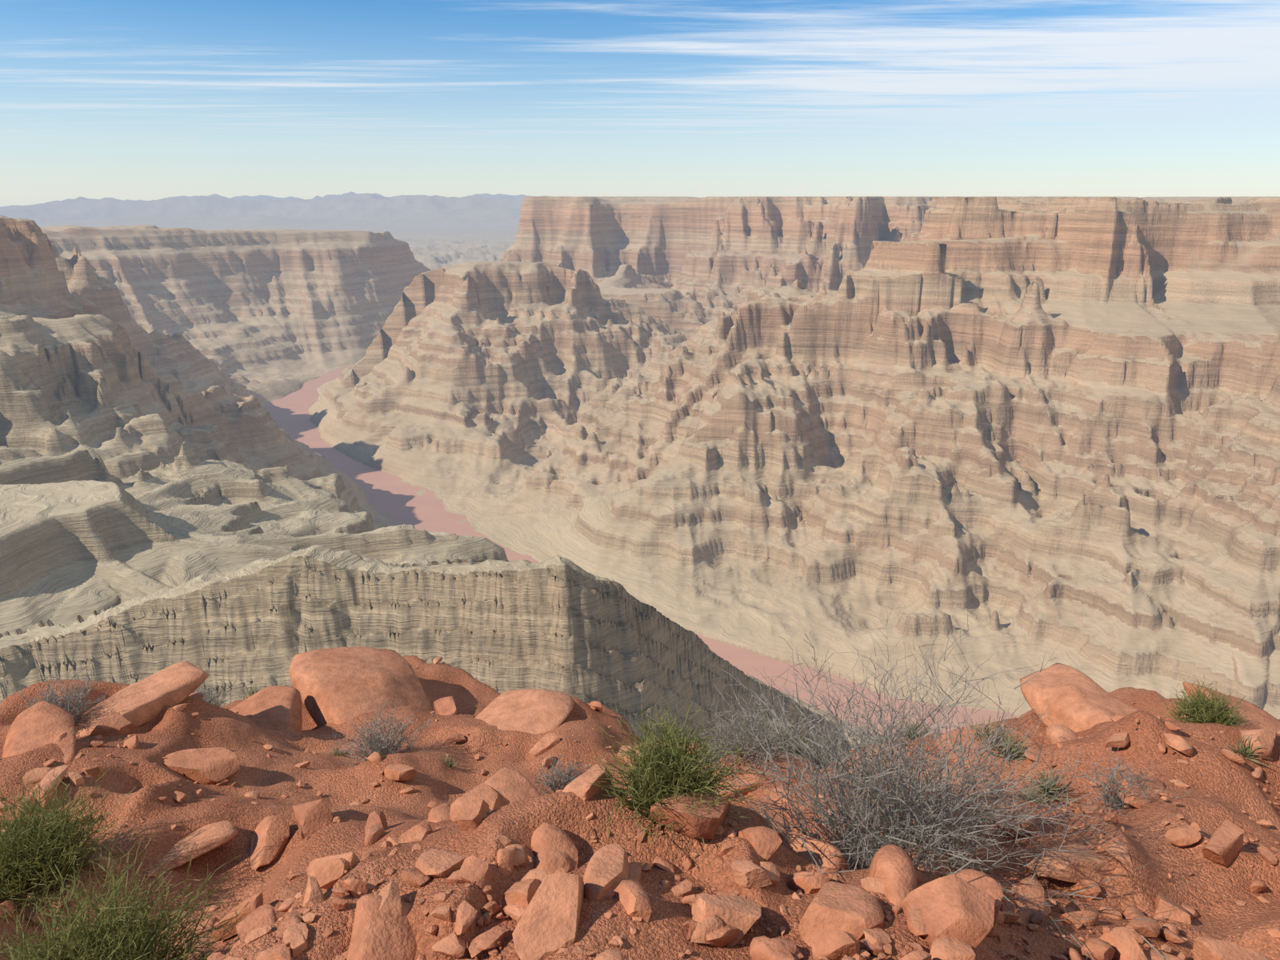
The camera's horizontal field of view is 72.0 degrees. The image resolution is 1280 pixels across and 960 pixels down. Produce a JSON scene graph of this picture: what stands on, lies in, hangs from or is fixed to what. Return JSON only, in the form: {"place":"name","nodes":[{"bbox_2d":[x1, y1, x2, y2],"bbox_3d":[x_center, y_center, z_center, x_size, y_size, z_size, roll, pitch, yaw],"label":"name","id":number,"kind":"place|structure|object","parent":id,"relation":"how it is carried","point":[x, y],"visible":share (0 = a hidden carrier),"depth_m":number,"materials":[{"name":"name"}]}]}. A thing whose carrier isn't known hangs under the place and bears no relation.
{"place":"outdoors","nodes":[
{"label":"outdoors","id":0,"kind":"place"},
{"bbox_2d":[0,192,1279,763],"bbox_3d":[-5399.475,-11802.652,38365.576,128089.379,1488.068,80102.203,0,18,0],"label":"canyon terrain","id":1,"kind":"structure","parent":0,"point":[653,434],"depth_m":2673.58,"materials":[{"name":"beige stone"}]},
{"bbox_2d":[0,655,1279,959],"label":"rocky ground","id":2,"kind":"structure","parent":0,"point":[1232,788],"depth_m":5.38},
{"bbox_2d":[16,660,109,725],"bbox_3d":[-4.775,1.896,7.326,0.762,0.698,0.957,0,18,0],"label":"dry shrub","id":3,"kind":"object","parent":2,"relation":"on","point":[75,707],"visible":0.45,"depth_m":7.31,"materials":[{"name":"grey plant"}]},
{"bbox_2d":[0,760,151,923],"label":"green shrub","id":4,"kind":"object","parent":2,"relation":"on","point":[25,856],"visible":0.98,"depth_m":5.00,"materials":[{"name":"green plant"}]},
{"bbox_2d":[0,820,249,959],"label":"green shrub","id":5,"kind":"object","parent":2,"relation":"on","point":[90,943],"visible":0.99,"depth_m":3.77,"materials":[{"name":"green plant"}]},
{"bbox_2d":[192,673,239,707],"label":"dry shrub","id":6,"kind":"object","parent":2,"relation":"on","point":[212,699],"visible":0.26,"depth_m":9.51,"materials":[{"name":"grey plant"}]},
{"bbox_2d":[238,683,260,699],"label":"grass shrub","id":7,"kind":"object","parent":2,"relation":"on","point":[251,693],"visible":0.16,"depth_m":9.91,"materials":[{"name":"green plant"}]},
{"bbox_2d":[328,745,349,755],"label":"grass tuft","id":8,"kind":"object","parent":2,"relation":"on","point":[340,754],"visible":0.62,"depth_m":8.02,"materials":[{"name":"green plant"}]},
{"bbox_2d":[326,695,438,768],"bbox_3d":[-2.248,2.195,7.600,1.020,0.707,0.822,-5,19,-15],"label":"dry shrub","id":9,"kind":"object","parent":2,"relation":"on","point":[382,746],"visible":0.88,"depth_m":7.56,"materials":[{"name":"grey plant"}]},
{"bbox_2d":[440,752,459,770],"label":"grass tuft","id":10,"kind":"object","parent":2,"relation":"on","point":[450,763],"visible":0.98,"depth_m":7.44,"materials":[{"name":"green plant"}]},
{"bbox_2d":[531,746,591,795],"bbox_3d":[-0.658,2.311,6.846,0.526,0.436,0.514,15,23,38],"label":"dry shrub","id":11,"kind":"object","parent":2,"relation":"on","point":[559,781],"visible":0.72,"depth_m":6.84,"materials":[{"name":"grey plant"}]},
{"bbox_2d":[0,656,1279,959],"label":"rocks","id":12,"kind":"object","parent":2,"relation":"on","point":[958,914],"visible":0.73,"depth_m":3.80,"materials":[{"name":"orange stone"}]},
{"bbox_2d":[2,646,1279,959],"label":"boulders","id":13,"kind":"object","parent":2,"relation":"on","point":[332,685],"visible":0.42,"depth_m":7.62,"materials":[{"name":"brown stone"}]},
{"bbox_2d":[584,693,762,865],"bbox_3d":[0.101,1.432,4.218,0.890,0.695,0.916,12,22,34],"label":"green shrub","id":14,"kind":"object","parent":2,"relation":"on","point":[663,771],"visible":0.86,"depth_m":4.17,"materials":[{"name":"green plant"}]},
{"bbox_2d":[688,678,819,798],"bbox_3d":[0.805,1.954,6.767,1.067,0.725,0.991,-8,19,-23],"label":"dry shrub","id":15,"kind":"object","parent":2,"relation":"on","point":[741,743],"visible":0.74,"depth_m":6.73,"materials":[{"name":"grey plant"}]},
{"bbox_2d":[720,704,817,763],"bbox_3d":[1.084,2.295,7.252,0.990,0.805,1.012,0,18,0],"label":"green shrub","id":16,"kind":"object","parent":2,"relation":"on","point":[787,747],"visible":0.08,"depth_m":7.31,"materials":[{"name":"plant"}]},
{"bbox_2d":[780,728,837,771],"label":"green shrub","id":17,"kind":"object","parent":2,"relation":"on","point":[798,753],"visible":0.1,"depth_m":7.09,"materials":[{"name":"plant"}]},
{"bbox_2d":[895,714,940,739],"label":"grass shrub","id":18,"kind":"object","parent":2,"relation":"on","point":[914,730],"visible":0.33,"depth_m":7.37,"materials":[{"name":"green plant"}]},
{"bbox_2d":[684,596,1179,959],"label":"dry shrub","id":19,"kind":"object","parent":2,"relation":"on","point":[923,831],"visible":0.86,"depth_m":4.40,"materials":[{"name":"grey plant"}]},
{"bbox_2d":[955,716,1028,756],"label":"grass shrub","id":20,"kind":"object","parent":2,"relation":"on","point":[987,730],"visible":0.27,"depth_m":6.87,"materials":[{"name":"green plant"}]},
{"bbox_2d":[981,728,1035,763],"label":"green shrub","id":21,"kind":"object","parent":2,"relation":"on","point":[1019,757],"visible":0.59,"depth_m":6.73,"materials":[{"name":"green plant"}]},
{"bbox_2d":[1009,777,1057,805],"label":"grass tuft","id":22,"kind":"object","parent":2,"relation":"on","point":[1034,795],"visible":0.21,"depth_m":5.81,"materials":[{"name":"green plant"}]},
{"bbox_2d":[1018,764,1079,803],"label":"grass tuft","id":23,"kind":"object","parent":2,"relation":"on","point":[1051,788],"visible":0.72,"depth_m":6.01,"materials":[{"name":"plant"}]},
{"bbox_2d":[1076,745,1191,815],"bbox_3d":[3.029,1.989,5.532,0.607,0.468,0.592,-13,22,-35],"label":"dry shrub","id":24,"kind":"object","parent":2,"relation":"on","point":[1118,803],"visible":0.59,"depth_m":5.60,"materials":[{"name":"grey plant"}]},
{"bbox_2d":[1160,676,1253,726],"bbox_3d":[4.232,1.766,6.607,0.669,0.528,0.594,0,18,0],"label":"green shrub","id":25,"kind":"object","parent":2,"relation":"on","point":[1198,710],"visible":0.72,"depth_m":6.57,"materials":[{"name":"green plant"}]},
{"bbox_2d":[1223,734,1274,779],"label":"grass tuft","id":26,"kind":"object","parent":2,"relation":"on","point":[1247,752],"visible":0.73,"depth_m":6.04,"materials":[{"name":"green plant"}]},
{"bbox_2d":[0,0,1279,206],"label":"sky","id":27,"kind":"structure","parent":0,"point":[146,100],"materials":[{"name":"blue"}]},
{"bbox_2d":[264,364,1020,739],"bbox_3d":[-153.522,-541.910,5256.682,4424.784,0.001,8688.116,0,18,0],"label":"river water","id":28,"kind":"structure","parent":0,"point":[397,500],"depth_m":3095.76,"materials":[{"name":"pink liquid"}]}
]}

